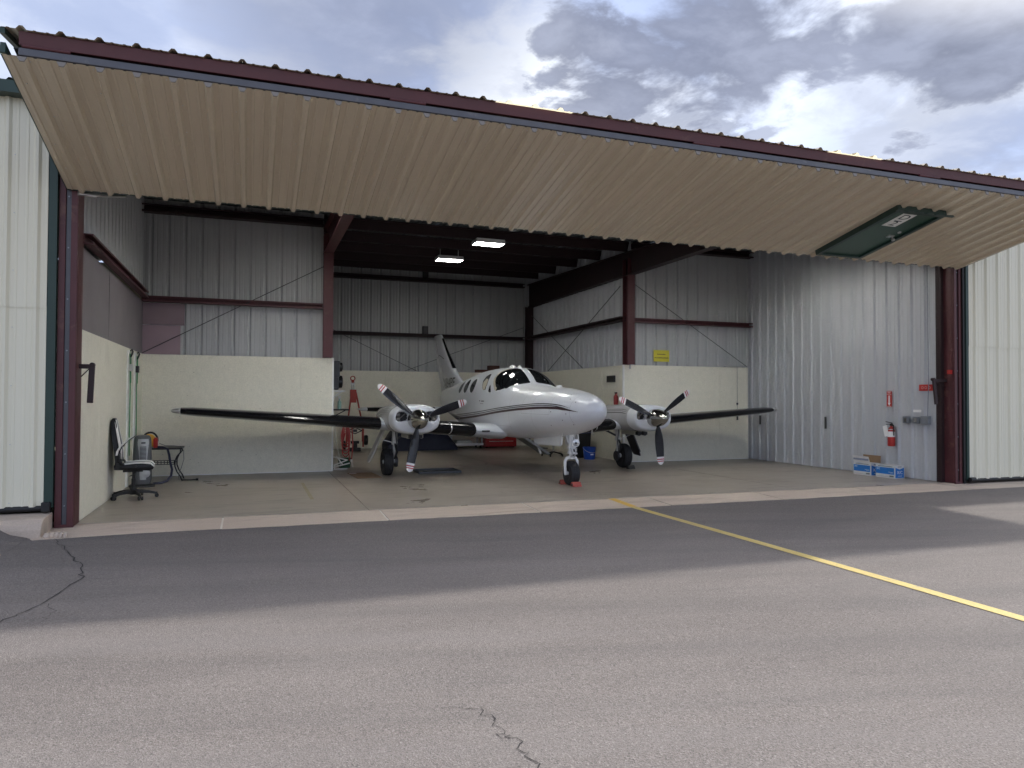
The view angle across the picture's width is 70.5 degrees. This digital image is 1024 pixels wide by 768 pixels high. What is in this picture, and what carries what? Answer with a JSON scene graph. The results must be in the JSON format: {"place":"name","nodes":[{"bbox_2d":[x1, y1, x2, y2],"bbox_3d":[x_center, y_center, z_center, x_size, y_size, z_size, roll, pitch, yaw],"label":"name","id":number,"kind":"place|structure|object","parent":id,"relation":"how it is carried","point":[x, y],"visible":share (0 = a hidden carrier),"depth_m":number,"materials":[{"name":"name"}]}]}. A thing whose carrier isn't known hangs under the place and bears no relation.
{"place":"outdoors","nodes":[
{"label":"outdoors","id":0,"kind":"place"},
{"bbox_2d":[422,272,428,277],"bbox_3d":[-2.781,-3.525,23.332,0.180,0.300,0.106,1,-1,-20],"label":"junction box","id":1,"kind":"object","parent":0,"point":[425,274],"visible":0.56,"depth_m":23.29,"materials":[{"name":"black metal"}]},
{"bbox_2d":[0,434,968,521],"bbox_3d":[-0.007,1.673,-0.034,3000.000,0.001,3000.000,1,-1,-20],"label":"ground","id":2,"kind":"structure","parent":0,"point":[52,509],"depth_m":10.49,"materials":[{"name":"grey concrete"}]},
{"bbox_2d":[0,512,51,537],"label":"raised concrete threshold","id":3,"kind":"object","parent":2,"relation":"on","point":[31,525],"visible":0.61,"depth_m":8.15,"materials":[{"name":"beige concrete"}]},
{"bbox_2d":[0,77,965,527],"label":"hangar","id":4,"kind":"structure","parent":2,"relation":"on","point":[212,305],"depth_m":15.50,"materials":[{"name":"beige paint"}]},
{"bbox_2d":[0,96,59,512],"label":"wall","id":5,"kind":"structure","parent":4,"relation":"attached to","point":[29,203],"depth_m":8.51,"materials":[{"name":"white metal"}]},
{"bbox_2d":[129,349,133,455],"bbox_3d":[-6.552,0.313,12.468,0.066,1.834,0.128,1,-1,-20],"label":"ratchet strap","id":6,"kind":"object","parent":4,"relation":"attached to","point":[130,366],"visible":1,"depth_m":12.46,"materials":[{"name":"fabric"}]},
{"bbox_2d":[136,352,139,434],"bbox_3d":[-6.812,0.327,13.190,0.066,1.834,0.124,1,-1,-20],"label":"ratchet strap","id":7,"kind":"object","parent":4,"relation":"attached to","point":[137,367],"visible":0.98,"depth_m":13.17,"materials":[{"name":"fabric"}]},
{"bbox_2d":[333,412,340,464],"bbox_3d":[-3.916,1.090,16.069,0.294,1.452,0.158,0,-1,-1],"label":"white cable","id":8,"kind":"object","parent":4,"relation":"attached to","point":[336,442],"visible":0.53,"depth_m":16.02,"materials":[{"name":"white plastic"}]},
{"bbox_2d":[334,361,344,396],"bbox_3d":[-3.939,-0.068,16.314,0.340,0.888,0.440,1,-1,-20],"label":"wall speaker","id":9,"kind":"object","parent":4,"relation":"attached to","point":[338,377],"depth_m":16.18,"materials":[{"name":"metal"}]},
{"bbox_2d":[333,409,348,414],"bbox_3d":[-3.995,0.694,16.620,0.460,0.239,0.500,1,-1,-20],"label":"wall shelf","id":10,"kind":"object","parent":4,"relation":"attached to","point":[342,410],"depth_m":16.42,"materials":[{"name":"grey metal"}]},
{"bbox_2d":[337,396,340,408],"bbox_3d":[-3.948,0.424,16.589,0.090,0.300,0.090,1,-1,-20],"label":"spray bottle","id":11,"kind":"object","parent":10,"relation":"on","point":[339,403],"visible":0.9,"depth_m":16.56,"materials":[{"name":"green plastic"}]},
{"bbox_2d":[341,427,353,466],"bbox_3d":[-3.659,1.295,16.092,0.281,1.107,0.142,1,-1,-20],"label":"air hose","id":12,"kind":"object","parent":4,"relation":"hanging from","point":[348,434],"visible":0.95,"depth_m":16.11,"materials":[{"name":"rubber"}]},
{"bbox_2d":[422,326,427,335],"bbox_3d":[-2.789,-1.706,23.295,0.180,0.300,0.106,1,-1,-20],"label":"junction box","id":13,"kind":"object","parent":4,"relation":"attached to","point":[424,329],"visible":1,"depth_m":23.25,"materials":[{"name":"black metal"}]},
{"bbox_2d":[435,250,463,262],"bbox_3d":[-1.688,-3.469,19.497,0.700,0.300,0.410,1,-1,-20],"label":"ceiling light","id":14,"kind":"object","parent":4,"relation":"attached to","point":[448,258],"visible":1,"depth_m":19.39,"materials":[{"name":"white paint"}]},
{"bbox_2d":[475,370,487,372],"bbox_3d":[-1.002,-0.418,23.811,0.380,0.101,0.240,1,-1,-22],"label":"brown carton","id":15,"kind":"object","parent":4,"relation":"on","point":[479,371],"visible":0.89,"depth_m":23.70,"materials":[{"name":"brown cardboard"}]},
{"bbox_2d":[471,238,504,246],"bbox_3d":[-0.551,-3.404,16.928,0.700,0.300,0.410,1,-1,-21],"label":"ceiling light","id":16,"kind":"object","parent":4,"relation":"attached to","point":[488,242],"visible":1,"depth_m":16.83,"materials":[{"name":"white paint"}]},
{"bbox_2d":[487,365,499,370],"bbox_3d":[-0.616,-0.484,23.952,0.340,0.241,0.260,1,-1,-22],"label":"brown carton","id":17,"kind":"object","parent":4,"relation":"on","point":[490,367],"visible":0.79,"depth_m":23.83,"materials":[{"name":"brown cardboard"}]},
{"bbox_2d":[0,25,1023,269],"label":"bifold door","id":18,"kind":"structure","parent":4,"relation":"attached to","point":[122,121],"depth_m":8.78,"materials":[{"name":"beige paint"}]},
{"bbox_2d":[815,205,953,258],"bbox_3d":[5.914,-2.379,11.606,1.165,0.143,1.735,1,-13,-20],"label":"walk door","id":19,"kind":"structure","parent":18,"relation":"in","point":[896,223],"depth_m":11.49,"materials":[{"name":"green paint"}]},
{"bbox_2d":[607,375,614,381],"bbox_3d":[2.534,-0.129,18.584,0.054,0.170,0.400,1,-1,-20],"label":"wall panel box","id":20,"kind":"object","parent":4,"relation":"attached to","point":[610,378],"visible":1,"depth_m":18.50,"materials":[{"name":"metal"}]},
{"bbox_2d":[614,392,617,404],"bbox_3d":[2.616,0.390,18.264,0.115,0.370,0.112,1,-1,-20],"label":"hand extinguisher","id":21,"kind":"object","parent":4,"relation":"attached to","point":[615,398],"visible":0.7,"depth_m":18.22,"materials":[{"name":"red paint"}]},
{"bbox_2d":[653,350,668,361],"bbox_3d":[3.756,-0.706,18.224,0.450,0.290,0.010,1,-1,-20],"label":"yellow sign","id":22,"kind":"object","parent":4,"relation":"attached to","point":[660,355],"visible":1,"depth_m":18.22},
{"bbox_2d":[883,421,895,445],"bbox_3d":[7.683,1.015,14.778,0.174,0.501,0.235,2,-2,-49],"label":"fire extinguisher","id":23,"kind":"object","parent":4,"relation":"attached to","point":[890,432],"visible":1,"depth_m":14.71,"materials":[{"name":"red paint"}]},
{"bbox_2d":[887,391,891,406],"bbox_3d":[7.738,0.307,14.870,0.008,0.330,0.124,1,-1,-20],"label":"extinguisher sign","id":24,"kind":"object","parent":4,"relation":"attached to","point":[889,398],"visible":1,"depth_m":14.86,"materials":[{"name":"red paint"}]},
{"bbox_2d":[919,384,932,390],"bbox_3d":[8.031,0.072,14.055,0.009,0.124,0.320,1,-1,-20],"label":"red sign","id":25,"kind":"object","parent":4,"relation":"attached to","point":[923,387],"visible":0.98,"depth_m":14.07,"materials":[{"name":"paint"}]},
{"bbox_2d":[964,242,1023,481],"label":"closed hangar door","id":26,"kind":"structure","parent":4,"relation":"attached to","point":[994,334],"depth_m":13.89,"materials":[{"name":"beige paint"}]},
{"bbox_2d":[27,480,1023,539],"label":"concrete threshold","id":27,"kind":"object","parent":2,"relation":"on","point":[97,529],"visible":0.59,"depth_m":10.17,"materials":[{"name":"beige concrete"}]},
{"bbox_2d":[42,532,67,538],"bbox_3d":[-5.133,1.708,8.152,0.248,0.089,0.097,1,-1,-20],"label":"broken concrete","id":28,"kind":"object","parent":27,"relation":"on","point":[54,535],"visible":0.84,"depth_m":8.14,"materials":[{"name":"beige concrete"}]},
{"bbox_2d":[610,498,634,506],"bbox_3d":[1.665,1.792,10.970,0.135,0.024,0.708,1,-1,-20],"label":"yellow taxi line","id":29,"kind":"object","parent":27,"relation":"on","point":[622,502],"visible":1,"depth_m":10.96,"materials":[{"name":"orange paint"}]},
{"bbox_2d":[52,445,956,524],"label":"hangar floor","id":30,"kind":"structure","parent":0,"point":[523,474],"depth_m":13.16,"materials":[{"name":"concrete"}]},
{"bbox_2d":[110,418,158,500],"bbox_3d":[-5.807,1.140,11.180,0.666,1.231,0.693,1,-1,-25],"label":"swivel chair","id":31,"kind":"object","parent":30,"relation":"on","point":[133,466],"visible":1,"depth_m":10.97,"materials":[{"name":"black fabric"}]},
{"bbox_2d":[129,435,154,487],"bbox_3d":[-6.422,1.333,12.597,0.400,0.900,0.300,1,-1,-34],"label":"tower heater","id":32,"kind":"object","parent":30,"relation":"on","point":[142,447],"visible":0.83,"depth_m":12.50,"materials":[{"name":"grey plastic"}]},
{"bbox_2d":[153,446,172,483],"bbox_3d":[-6.324,1.466,13.172,0.315,0.655,0.557,1,-1,-20],"label":"vacuum hose","id":33,"kind":"object","parent":30,"relation":"on","point":[171,467],"visible":0.97,"depth_m":13.21,"materials":[{"name":"black plastic"}]},
{"bbox_2d":[152,446,197,480],"bbox_3d":[-6.441,1.495,13.661,1.011,0.621,0.540,1,-1,-20],"label":"side table","id":34,"kind":"object","parent":30,"relation":"on","point":[175,462],"visible":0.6,"depth_m":13.49,"materials":[{"name":"black metal"}]},
{"bbox_2d":[144,431,158,447],"bbox_3d":[-6.666,1.026,13.356,0.163,0.302,0.302,-1,-2,43],"label":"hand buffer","id":35,"kind":"object","parent":34,"relation":"on","point":[154,439],"visible":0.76,"depth_m":13.36,"materials":[{"name":"yellow plastic"}]},
{"bbox_2d":[159,443,183,477],"bbox_3d":[-6.315,1.439,13.450,0.428,0.686,0.044,1,-1,-18],"label":"power cord","id":36,"kind":"object","parent":34,"relation":"hanging from","point":[183,455],"visible":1,"depth_m":13.48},
{"bbox_2d":[333,456,349,469],"bbox_3d":[-3.704,1.704,15.749,0.350,0.308,0.126,1,-1,-20],"label":"folded stand","id":37,"kind":"object","parent":30,"relation":"on","point":[338,458],"visible":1,"depth_m":15.73,"materials":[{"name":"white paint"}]},
{"bbox_2d":[338,458,350,467],"bbox_3d":[-3.743,1.762,16.212,0.305,0.210,0.310,1,-1,-20],"label":"green bin","id":38,"kind":"object","parent":30,"relation":"on","point":[347,465],"visible":0.67,"depth_m":16.10,"materials":[{"name":"plastic"}]},
{"bbox_2d":[343,376,367,451],"bbox_3d":[-4.596,0.863,21.238,0.740,2.205,0.300,1,-1,-20],"label":"tow bar","id":39,"kind":"object","parent":30,"relation":"on","point":[353,396],"visible":0.81,"depth_m":21.20,"materials":[{"name":"metal"}]},
{"bbox_2d":[347,472,381,478],"bbox_3d":[-2.956,1.828,14.549,0.501,0.014,1.021,1,-1,-23],"label":"cardboard sheet","id":40,"kind":"object","parent":30,"relation":"on","point":[364,475],"visible":1,"depth_m":14.47,"materials":[{"name":"brown cardboard"}]},
{"bbox_2d":[382,431,457,450],"bbox_3d":[-2.810,1.623,22.067,2.100,0.734,1.123,1,-1,-20],"label":"covered vehicle","id":41,"kind":"object","parent":30,"relation":"on","point":[427,442],"visible":0.43,"depth_m":21.64,"materials":[{"name":"fabric"}]},
{"bbox_2d":[413,468,460,473],"bbox_3d":[-1.591,1.835,15.339,0.900,0.043,0.640,1,-1,-20],"label":"drip tray","id":42,"kind":"object","parent":30,"relation":"on","point":[436,470],"visible":0.93,"depth_m":15.41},
{"bbox_2d":[449,420,482,447],"bbox_3d":[-1.503,1.566,22.868,1.080,0.889,0.595,1,-1,-20],"label":"workshop cart","id":43,"kind":"object","parent":30,"relation":"on","point":[462,442],"visible":0.34,"depth_m":22.66,"materials":[{"name":"silver metal"}]},
{"bbox_2d":[171,334,777,484],"bbox_3d":[-1.027,0.144,16.378,10.792,3.475,11.466,-1,-1,36],"label":"aeroplane","id":44,"kind":"object","parent":30,"relation":"on","point":[521,404],"visible":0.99,"depth_m":14.28,"materials":[{"name":"white metal"}]},
{"bbox_2d":[458,379,467,393],"bbox_3d":[-1.165,0.063,17.426,0.266,0.368,0.457,1,-1,-20],"label":"cabin window","id":45,"kind":"structure","parent":44,"relation":"in","point":[462,385],"depth_m":17.40,"materials":[{"name":"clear glass"}]},
{"bbox_2d":[463,379,471,393],"bbox_3d":[-1.024,0.053,16.913,0.220,0.369,0.457,1,-1,-20],"label":"cabin window","id":46,"kind":"structure","parent":44,"relation":"in","point":[467,384],"depth_m":16.90,"materials":[{"name":"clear glass"}]},
{"bbox_2d":[469,378,477,393],"bbox_3d":[-0.852,0.044,16.401,0.203,0.369,0.457,1,-1,-20],"label":"cabin window","id":47,"kind":"structure","parent":44,"relation":"in","point":[473,384],"depth_m":16.40,"materials":[{"name":"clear glass"}]},
{"bbox_2d":[481,373,492,390],"bbox_3d":[-0.533,-0.041,15.643,0.244,0.408,0.573,0,-1,-11],"label":"crew window","id":48,"kind":"structure","parent":44,"relation":"in","point":[485,381],"depth_m":15.61,"materials":[{"name":"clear glass"}]},
{"bbox_2d":[480,437,515,447],"bbox_3d":[-0.434,1.624,23.291,1.040,0.799,0.592,1,-1,-20],"label":"tool chest","id":49,"kind":"object","parent":30,"relation":"on","point":[507,441],"visible":0.41,"depth_m":23.04,"materials":[{"name":"metal"}]},
{"bbox_2d":[541,446,562,456],"bbox_3d":[1.109,1.699,19.745,0.615,0.520,0.589,1,-1,-20],"label":"stool base","id":50,"kind":"object","parent":30,"relation":"on","point":[551,452],"visible":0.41,"depth_m":19.67,"materials":[{"name":"black metal"}]},
{"bbox_2d":[571,482,581,486],"bbox_3d":[1.139,1.778,12.869,0.172,0.084,0.126,1,-1,-20],"label":"wheel chock","id":51,"kind":"object","parent":30,"relation":"on","point":[575,484],"visible":1,"depth_m":12.83,"materials":[{"name":"red rubber"}]},
{"bbox_2d":[573,433,590,457],"bbox_3d":[1.832,1.599,19.362,0.420,0.710,0.520,1,-1,-20],"label":"storage bin","id":52,"kind":"object","parent":30,"relation":"on","point":[584,439],"visible":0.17,"depth_m":19.14,"materials":[{"name":"black plastic"}]},
{"bbox_2d":[583,446,596,459],"bbox_3d":[1.997,1.781,18.662,0.354,0.320,0.367,1,-1,-20],"label":"blue bucket","id":53,"kind":"object","parent":30,"relation":"on","point":[588,452],"visible":1,"depth_m":18.54,"materials":[{"name":"plastic"}]},
{"bbox_2d":[626,465,634,468],"bbox_3d":[2.652,1.851,16.180,0.172,0.084,0.126,1,-1,-20],"label":"wheel chock","id":54,"kind":"object","parent":30,"relation":"on","point":[630,467],"visible":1,"depth_m":16.15,"materials":[{"name":"black rubber"}]},
{"bbox_2d":[852,454,880,475],"bbox_3d":[7.400,1.689,15.136,0.295,0.405,0.473,1,-1,-18],"label":"oil carton","id":55,"kind":"object","parent":30,"relation":"on","point":[864,464],"visible":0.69,"depth_m":15.06,"materials":[{"name":"cardboard"}]},
{"bbox_2d":[876,464,904,478],"bbox_3d":[7.619,1.754,14.617,0.252,0.256,0.473,1,-1,-20],"label":"oil carton","id":56,"kind":"object","parent":30,"relation":"on","point":[893,471],"visible":1,"depth_m":14.46,"materials":[{"name":"blue cardboard"}]},
{"bbox_2d":[0,487,1023,767],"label":"asphalt apron","id":57,"kind":"object","parent":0,"point":[608,639],"visible":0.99,"depth_m":4.73,"materials":[{"name":"grey asphalt"}]},
{"bbox_2d":[0,530,26,553],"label":"asphalt ramp","id":58,"kind":"structure","parent":57,"relation":"on","point":[8,542],"depth_m":7.82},
{"bbox_2d":[631,507,1023,620],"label":"yellow taxi line","id":59,"kind":"object","parent":57,"relation":"on","point":[971,603],"visible":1,"depth_m":6.64,"materials":[{"name":"paint"}]},
{"bbox_2d":[0,0,1023,261],"label":"sky","id":60,"kind":"structure","parent":0,"point":[935,83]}
]}

